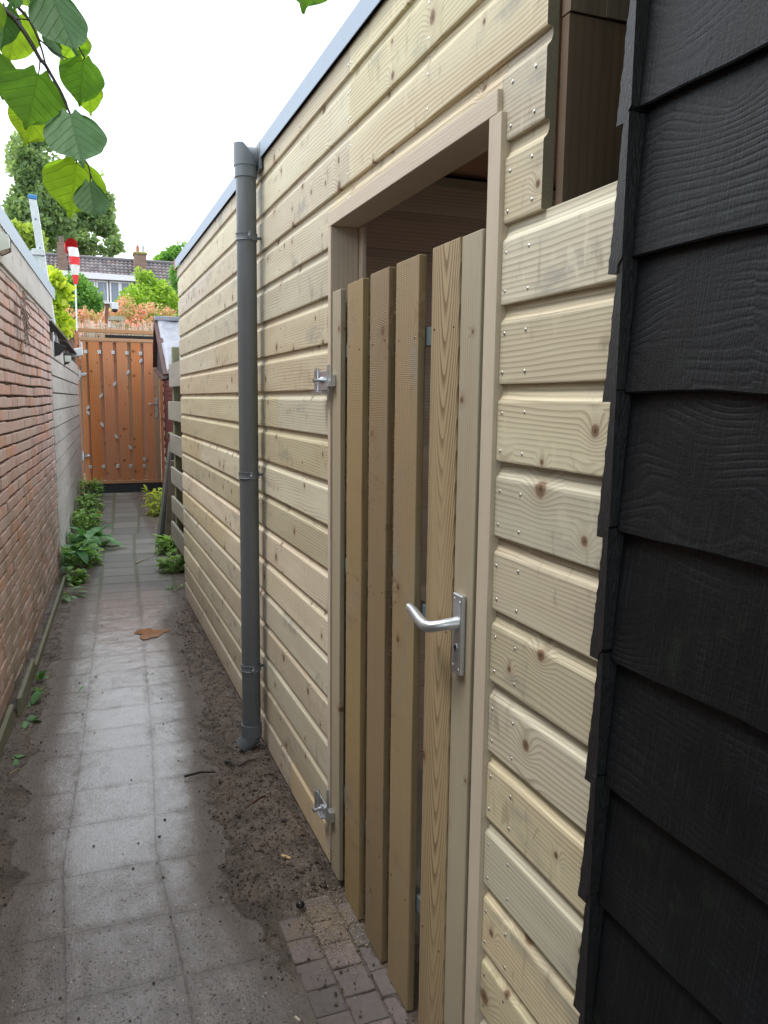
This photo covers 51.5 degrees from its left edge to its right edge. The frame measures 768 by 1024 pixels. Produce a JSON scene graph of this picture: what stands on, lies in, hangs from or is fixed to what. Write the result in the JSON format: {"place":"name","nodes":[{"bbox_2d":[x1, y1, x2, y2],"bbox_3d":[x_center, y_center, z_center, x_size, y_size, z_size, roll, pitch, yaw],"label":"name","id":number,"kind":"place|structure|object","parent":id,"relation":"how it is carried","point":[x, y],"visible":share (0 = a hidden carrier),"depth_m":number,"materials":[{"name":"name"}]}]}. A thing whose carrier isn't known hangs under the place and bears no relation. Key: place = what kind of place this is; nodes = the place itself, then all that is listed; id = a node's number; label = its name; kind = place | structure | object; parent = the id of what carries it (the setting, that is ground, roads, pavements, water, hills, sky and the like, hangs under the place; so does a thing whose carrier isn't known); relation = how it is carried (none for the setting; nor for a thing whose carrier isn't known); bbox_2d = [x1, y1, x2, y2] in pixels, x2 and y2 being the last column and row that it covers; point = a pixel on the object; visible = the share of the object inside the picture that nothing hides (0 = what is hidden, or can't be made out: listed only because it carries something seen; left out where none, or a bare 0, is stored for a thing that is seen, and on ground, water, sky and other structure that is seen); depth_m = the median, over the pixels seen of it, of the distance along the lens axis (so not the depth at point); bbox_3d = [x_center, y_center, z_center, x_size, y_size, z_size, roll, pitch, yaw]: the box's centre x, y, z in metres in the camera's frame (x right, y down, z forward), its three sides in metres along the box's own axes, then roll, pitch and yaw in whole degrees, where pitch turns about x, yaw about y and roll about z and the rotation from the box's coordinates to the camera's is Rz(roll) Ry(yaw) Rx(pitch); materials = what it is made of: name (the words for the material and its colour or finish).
{"place":"outdoors","nodes":[
{"label":"outdoors","id":0,"kind":"place"},
{"bbox_2d":[36,670,48,679],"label":"dandelion plant","id":1,"kind":"object","parent":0,"point":[40,676],"visible":1,"depth_m":4.22,"materials":[{"name":"green plant"}]},
{"bbox_2d":[71,508,103,533],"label":"nettle clump","id":2,"kind":"object","parent":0,"point":[81,523],"visible":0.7,"depth_m":8.69,"materials":[{"name":"green plant"}]},
{"bbox_2d":[75,494,105,521],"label":"nettle clump","id":3,"kind":"object","parent":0,"point":[89,502],"visible":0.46,"depth_m":9.62,"materials":[{"name":"green plant"}]},
{"bbox_2d":[78,474,103,512],"bbox_3d":[-3.819,-0.203,10.450,0.349,0.517,0.958,-2,8,-21],"label":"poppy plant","id":4,"kind":"object","parent":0,"point":[93,486],"visible":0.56,"depth_m":10.64,"materials":[{"name":"green plant"}]},
{"bbox_2d":[78,318,152,358],"bbox_3d":[-4.235,-2.740,12.680,1.260,0.630,0.011,-2,8,-21],"label":"reed screen","id":5,"kind":"object","parent":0,"point":[102,335],"visible":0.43,"depth_m":12.59,"materials":[{"name":"beige wicker"}]},
{"bbox_2d":[105,335,152,339],"bbox_3d":[-4.002,-2.784,12.709,0.850,0.055,0.040,-2,8,-21],"label":"black rail","id":6,"kind":"object","parent":5,"relation":"attached to","point":[129,337],"visible":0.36,"depth_m":12.66,"materials":[{"name":"plastic"}]},
{"bbox_2d":[84,439,185,562],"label":"ground","id":7,"kind":"structure","parent":0,"point":[134,479],"depth_m":17.60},
{"bbox_2d":[12,753,24,764],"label":"dandelion plant","id":8,"kind":"object","parent":7,"relation":"on","point":[16,762],"visible":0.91,"depth_m":3.30,"materials":[{"name":"green plant"}]},
{"bbox_2d":[11,217,48,252],"bbox_3d":[-17.714,-9.264,39.451,2.444,10.061,2.082,-2,8,-21],"label":"maple tree","id":9,"kind":"object","parent":7,"relation":"on","point":[25,231],"visible":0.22,"depth_m":38.37,"materials":[{"name":"green plant"}]},
{"bbox_2d":[0,205,60,727],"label":"brick outbuilding","id":10,"kind":"structure","parent":7,"relation":"on","point":[30,569],"depth_m":4.70,"materials":[{"name":"red brick"}]},
{"bbox_2d":[0,231,11,255],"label":"wall lamp","id":11,"kind":"object","parent":10,"relation":"attached to","point":[5,244],"visible":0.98,"depth_m":3.86,"materials":[{"name":"white glass"}]},
{"bbox_2d":[18,285,38,355],"bbox_3d":[-2.049,-1.096,4.590,0.098,0.378,0.449,-3,9,-26],"label":"dead vine","id":12,"kind":"object","parent":10,"relation":"attached to","point":[24,317],"visible":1,"depth_m":4.59,"materials":[{"name":"brown plant"}]},
{"bbox_2d":[22,715,40,729],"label":"dandelion plant","id":13,"kind":"object","parent":7,"relation":"on","point":[30,718],"visible":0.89,"depth_m":3.69,"materials":[{"name":"green plant"}]},
{"bbox_2d":[0,575,65,761],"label":"timber edging","id":14,"kind":"object","parent":7,"relation":"on","point":[22,696],"visible":0.59,"depth_m":4.01,"materials":[{"name":"brown wood"}]},
{"bbox_2d":[28,691,40,708],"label":"dandelion plant","id":15,"kind":"object","parent":7,"relation":"on","point":[35,696],"visible":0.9,"depth_m":3.92,"materials":[{"name":"green plant"}]},
{"bbox_2d":[33,687,45,692],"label":"dandelion plant","id":16,"kind":"object","parent":7,"relation":"on","point":[36,689],"visible":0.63,"depth_m":4.08,"materials":[{"name":"green plant"}]},
{"bbox_2d":[1,130,79,253],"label":"poplar tree","id":17,"kind":"object","parent":7,"relation":"on","point":[24,166],"visible":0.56,"depth_m":47.57,"materials":[{"name":"green plant"}]},
{"bbox_2d":[48,320,82,567],"bbox_3d":[-3.819,-0.954,9.551,0.170,2.225,5.969,-2,8,-19],"label":"board fence","id":18,"kind":"object","parent":7,"relation":"on","point":[67,422],"visible":0.59,"depth_m":8.34,"materials":[{"name":"grey wood"}]},
{"bbox_2d":[28,194,57,342],"bbox_3d":[-3.500,-2.346,8.240,0.247,1.698,0.440,-2,8,-21],"label":"ladder","id":19,"kind":"object","parent":18,"relation":"attached to","point":[38,253],"visible":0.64,"depth_m":7.98,"materials":[{"name":"metal"}]},
{"bbox_2d":[52,332,54,355],"bbox_3d":[-2.981,-1.500,7.201,0.014,0.237,0.615,-2,8,-21],"label":"cable","id":20,"kind":"object","parent":18,"relation":"hanging from","point":[53,337],"visible":0.69,"depth_m":6.95,"materials":[{"name":"white plastic"}]},
{"bbox_2d":[54,341,66,356],"bbox_3d":[-2.876,-1.446,7.064,0.118,0.142,0.112,-2,8,-21],"label":"fence light","id":21,"kind":"object","parent":18,"relation":"attached to","point":[59,349],"visible":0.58,"depth_m":7.01,"materials":[{"name":"black plastic"}]},
{"bbox_2d":[47,265,76,340],"bbox_3d":[-4.465,-2.175,10.961,0.520,2.387,0.457,-2,8,-21],"label":"grape vine","id":22,"kind":"object","parent":18,"relation":"attached to","point":[63,290],"visible":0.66,"depth_m":10.80,"materials":[{"name":"green plant"}]},
{"bbox_2d":[63,352,73,364],"bbox_3d":[-3.374,-1.637,8.518,0.113,0.137,0.112,-2,8,-21],"label":"fence light","id":23,"kind":"object","parent":18,"relation":"attached to","point":[68,359],"visible":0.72,"depth_m":8.46,"materials":[{"name":"white plastic"}]},
{"bbox_2d":[70,342,82,356],"bbox_3d":[-4.467,-2.284,11.461,0.262,0.330,0.149,-2,8,-21],"label":"security camera","id":24,"kind":"object","parent":18,"relation":"attached to","point":[79,351],"visible":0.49,"depth_m":11.43,"materials":[{"name":"white plastic"}]},
{"bbox_2d":[64,270,103,472],"bbox_3d":[-5.946,-2.725,15.685,1.118,3.936,0.731,-2,8,-21],"label":"lilac shrub","id":25,"kind":"object","parent":7,"relation":"on","point":[88,297],"visible":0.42,"depth_m":15.41,"materials":[{"name":"green plant"}]},
{"bbox_2d":[67,524,127,553],"bbox_3d":[-2.872,0.261,7.993,0.565,0.307,0.725,-2,8,-21],"label":"burdock plant","id":26,"kind":"object","parent":7,"relation":"on","point":[95,534],"visible":0.73,"depth_m":7.89,"materials":[{"name":"green plant"}]},
{"bbox_2d":[71,167,126,256],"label":"poplar tree","id":27,"kind":"object","parent":7,"relation":"on","point":[105,228],"visible":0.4,"depth_m":52.77,"materials":[{"name":"green plant"}]},
{"bbox_2d":[30,236,179,438],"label":"terraced house","id":28,"kind":"structure","parent":7,"relation":"on","point":[111,278],"depth_m":29.82,"materials":[{"name":"tile"}]},
{"bbox_2d":[96,280,108,301],"bbox_3d":[-10.065,-7.884,28.475,0.406,0.750,0.060,-2,8,-21],"label":"window","id":29,"kind":"structure","parent":28,"relation":"in","point":[99,283],"depth_m":28.48,"materials":[{"name":"white glass"}]},
{"bbox_2d":[109,281,119,306],"bbox_3d":[-9.671,-7.828,28.635,0.357,0.905,0.060,-2,8,-21],"label":"window","id":30,"kind":"structure","parent":28,"relation":"in","point":[114,286],"depth_m":28.61,"materials":[{"name":"white glass"}]},
{"bbox_2d":[120,282,129,290],"bbox_3d":[-9.334,-7.959,28.746,0.360,0.670,0.060,-2,8,-21],"label":"window","id":31,"kind":"structure","parent":28,"relation":"in","point":[122,284],"depth_m":28.70,"materials":[{"name":"white glass"}]},
{"bbox_2d":[104,301,108,334],"bbox_3d":[-4.572,-3.033,13.156,0.060,0.870,0.060,-2,8,-21],"label":"camera post","id":32,"kind":"object","parent":7,"relation":"on","point":[106,313],"visible":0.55,"depth_m":13.10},
{"bbox_2d":[104,302,117,312],"bbox_3d":[-4.479,-3.364,13.090,0.219,0.166,0.120,-2,8,-21],"label":"security camera","id":33,"kind":"object","parent":32,"relation":"attached to","point":[114,306],"visible":1,"depth_m":13.06,"materials":[{"name":"white plastic"}]},
{"bbox_2d":[75,328,164,492],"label":"garden gate","id":34,"kind":"structure","parent":7,"relation":"on","point":[123,412],"depth_m":12.60,"materials":[{"name":"wood"}]},
{"bbox_2d":[64,238,79,330],"bbox_3d":[-4.726,-3.446,12.121,0.209,1.365,0.227,-2,8,-21],"label":"windsock","id":35,"kind":"object","parent":34,"relation":"attached to","point":[71,248],"visible":1,"depth_m":12.02,"materials":[{"name":"fabric"}]},
{"bbox_2d":[65,293,176,364],"bbox_3d":[-4.568,-2.394,13.837,1.998,2.830,1.628,-2,8,-21],"label":"flowering shrub","id":36,"kind":"object","parent":7,"relation":"on","point":[85,314],"visible":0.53,"depth_m":13.88,"materials":[{"name":"orange plant"}]},
{"bbox_2d":[108,316,126,334],"bbox_3d":[-4.330,-2.868,12.949,0.290,0.607,0.140,-2,8,-21],"label":"table","id":37,"kind":"object","parent":36,"relation":"attached to","point":[118,319],"visible":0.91,"depth_m":12.86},
{"bbox_2d":[109,266,178,335],"bbox_3d":[-4.735,-2.955,16.617,1.588,4.180,1.395,3,8,17],"label":"robinia shrub","id":38,"kind":"object","parent":7,"relation":"on","point":[154,291],"visible":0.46,"depth_m":16.26,"materials":[{"name":"green plant"}]},
{"bbox_2d":[152,240,186,261],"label":"birch tree","id":39,"kind":"object","parent":7,"relation":"on","point":[172,252],"visible":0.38,"depth_m":44.79,"materials":[{"name":"green plant"}]},
{"bbox_2d":[166,264,178,303],"bbox_3d":[-4.064,-3.405,18.487,2.072,4.576,0.458,-2,8,-21],"label":"climbing hop","id":40,"kind":"object","parent":7,"relation":"on","point":[172,272],"visible":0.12,"depth_m":17.91,"materials":[{"name":"green plant"}]},
{"bbox_2d":[163,380,182,472],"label":"red brick wall","id":41,"kind":"structure","parent":7,"relation":"on","point":[167,395],"depth_m":12.42,"materials":[{"name":"red brick"}]},
{"bbox_2d":[153,316,180,380],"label":"felt roofed store","id":42,"kind":"structure","parent":41,"relation":"on","point":[166,337],"depth_m":9.62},
{"bbox_2d":[279,895,419,1023],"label":"block paving","id":43,"kind":"structure","parent":7,"relation":"on","point":[370,1005],"depth_m":2.10,"materials":[{"name":"concrete"}]},
{"bbox_2d":[174,0,629,1023],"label":"timber shed","id":44,"kind":"structure","parent":7,"relation":"on","point":[436,182],"depth_m":1.75,"materials":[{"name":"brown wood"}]},
{"bbox_2d":[233,141,264,751],"bbox_3d":[-0.559,-0.192,3.290,0.127,2.517,0.139,-2,8,-21],"label":"downpipe","id":45,"kind":"object","parent":44,"relation":"attached to","point":[247,161],"visible":1,"depth_m":3.25,"materials":[{"name":"grey plastic"}]},
{"bbox_2d":[311,229,485,1023],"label":"door","id":46,"kind":"structure","parent":44,"relation":"in","point":[381,336],"depth_m":1.87,"materials":[{"name":"wood"}]},
{"bbox_2d":[573,0,767,1023],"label":"black barn","id":47,"kind":"structure","parent":7,"relation":"on","point":[673,890],"depth_m":1.02,"materials":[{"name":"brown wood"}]},
{"bbox_3d":[0.108,-2.028,-2.074,6.700,7.619,5.973,-2,8,-21],"label":"lime tree","id":48,"kind":"object","parent":7,"relation":"on","visible":0},
{"bbox_2d":[0,0,109,218],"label":"lime branch","id":49,"kind":"object","parent":48,"relation":"attached to","point":[37,104],"visible":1,"depth_m":0.99,"materials":[{"name":"green plant"}]},
{"bbox_2d":[296,0,327,14],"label":"lime twig","id":50,"kind":"object","parent":48,"relation":"attached to","point":[304,4],"visible":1,"depth_m":0.92,"materials":[{"name":"green plant"}]},
{"bbox_2d":[153,534,175,554],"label":"bindweed clump","id":51,"kind":"object","parent":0,"point":[160,539],"visible":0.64,"depth_m":7.72,"materials":[{"name":"green plant"}]},
{"bbox_2d":[154,552,184,572],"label":"bindweed clump","id":52,"kind":"object","parent":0,"point":[179,563],"visible":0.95,"depth_m":6.91,"materials":[{"name":"green plant"}]},
{"bbox_2d":[0,0,359,259],"label":"sky","id":53,"kind":"structure","parent":0,"point":[186,81],"materials":[{"name":"white"}]},
{"bbox_2d":[0,491,418,1023],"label":"alley path","id":54,"kind":"structure","parent":0,"point":[84,789],"depth_m":2.76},
{"bbox_2d":[55,586,88,601],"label":"broad weed","id":55,"kind":"object","parent":54,"relation":"on","point":[67,598],"visible":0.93,"depth_m":6.02,"materials":[{"name":"green plant"}]},
{"bbox_2d":[55,566,90,586],"bbox_3d":[-2.549,0.524,6.505,0.303,0.132,0.312,3,8,15],"label":"ground elder","id":56,"kind":"object","parent":54,"relation":"on","point":[78,578],"visible":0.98,"depth_m":6.51,"materials":[{"name":"green plant"}]},
{"bbox_2d":[60,539,100,570],"bbox_3d":[-2.640,0.380,6.949,0.329,0.302,0.532,-2,8,-21],"label":"hogweed plant","id":57,"kind":"object","parent":54,"relation":"on","point":[82,554],"visible":0.95,"depth_m":6.88,"materials":[{"name":"green plant"}]},
{"bbox_2d":[63,543,104,567],"bbox_3d":[-2.714,0.400,7.226,0.364,0.213,0.415,-2,8,-21],"label":"ground elder","id":58,"kind":"object","parent":54,"relation":"on","point":[97,558],"visible":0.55,"depth_m":7.16,"materials":[{"name":"green plant"}]},
{"bbox_2d":[134,628,168,638],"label":"dead leaf","id":59,"kind":"object","parent":54,"relation":"on","point":[147,633],"visible":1,"depth_m":5.13,"materials":[{"name":"brown plant"}]},
{"bbox_2d":[141,484,164,515],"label":"fern plant","id":60,"kind":"object","parent":54,"relation":"on","point":[153,502],"visible":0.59,"depth_m":10.25,"materials":[{"name":"green plant"}]},
{"bbox_2d":[157,442,173,542],"bbox_3d":[-2.234,-0.188,8.194,0.300,1.078,0.163,3,8,15],"label":"leaning board","id":61,"kind":"object","parent":54,"relation":"on","point":[161,528],"visible":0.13,"depth_m":8.15,"materials":[{"name":"wood"}]},
{"bbox_2d":[164,460,175,551],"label":"scrap planks","id":62,"kind":"object","parent":54,"relation":"on","point":[170,515],"visible":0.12,"depth_m":7.86,"materials":[{"name":"wood"}]},
{"bbox_2d":[165,584,182,589],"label":"bindweed clump","id":63,"kind":"object","parent":54,"relation":"on","point":[169,586],"visible":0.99,"depth_m":6.32,"materials":[{"name":"green plant"}]},
{"bbox_2d":[168,347,184,559],"bbox_3d":[-1.656,-0.424,6.708,0.145,1.950,1.500,-2,8,-21],"label":"slatted fence","id":64,"kind":"object","parent":54,"relation":"on","point":[175,416],"visible":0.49,"depth_m":7.01,"materials":[{"name":"grey wood"}]},
{"bbox_2d":[184,771,215,777],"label":"twig","id":65,"kind":"object","parent":54,"relation":"on","point":[195,773],"visible":1,"depth_m":3.18,"materials":[{"name":"brown wood"}]},
{"bbox_2d":[0,598,413,1023],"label":"soil crumbs","id":66,"kind":"object","parent":54,"relation":"on","point":[254,878],"visible":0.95,"depth_m":2.83,"materials":[{"name":"brown soil"}]},
{"bbox_2d":[238,758,256,766],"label":"twig","id":67,"kind":"object","parent":54,"relation":"on","point":[241,764],"visible":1,"depth_m":3.29,"materials":[{"name":"brown wood"}]},
{"bbox_2d":[246,793,268,807],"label":"twig","id":68,"kind":"object","parent":54,"relation":"on","point":[251,803],"visible":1,"depth_m":2.97,"materials":[{"name":"brown wood"}]},
{"bbox_2d":[214,747,339,907],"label":"soil clods","id":69,"kind":"object","parent":54,"relation":"on","point":[322,884],"visible":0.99,"depth_m":2.78,"materials":[{"name":"brown soil"}]},
{"bbox_2d":[296,901,304,908],"bbox_3d":[-0.247,1.163,2.358,0.027,0.022,0.022,-2,8,-21],"label":"stone","id":70,"kind":"object","parent":54,"relation":"on","point":[300,904],"visible":1,"depth_m":2.35,"materials":[{"name":"black stone"}]},
{"bbox_2d":[277,861,373,1012],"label":"loose sand","id":71,"kind":"structure","parent":54,"relation":"on","point":[325,924],"depth_m":2.29,"materials":[{"name":"beige sand"}]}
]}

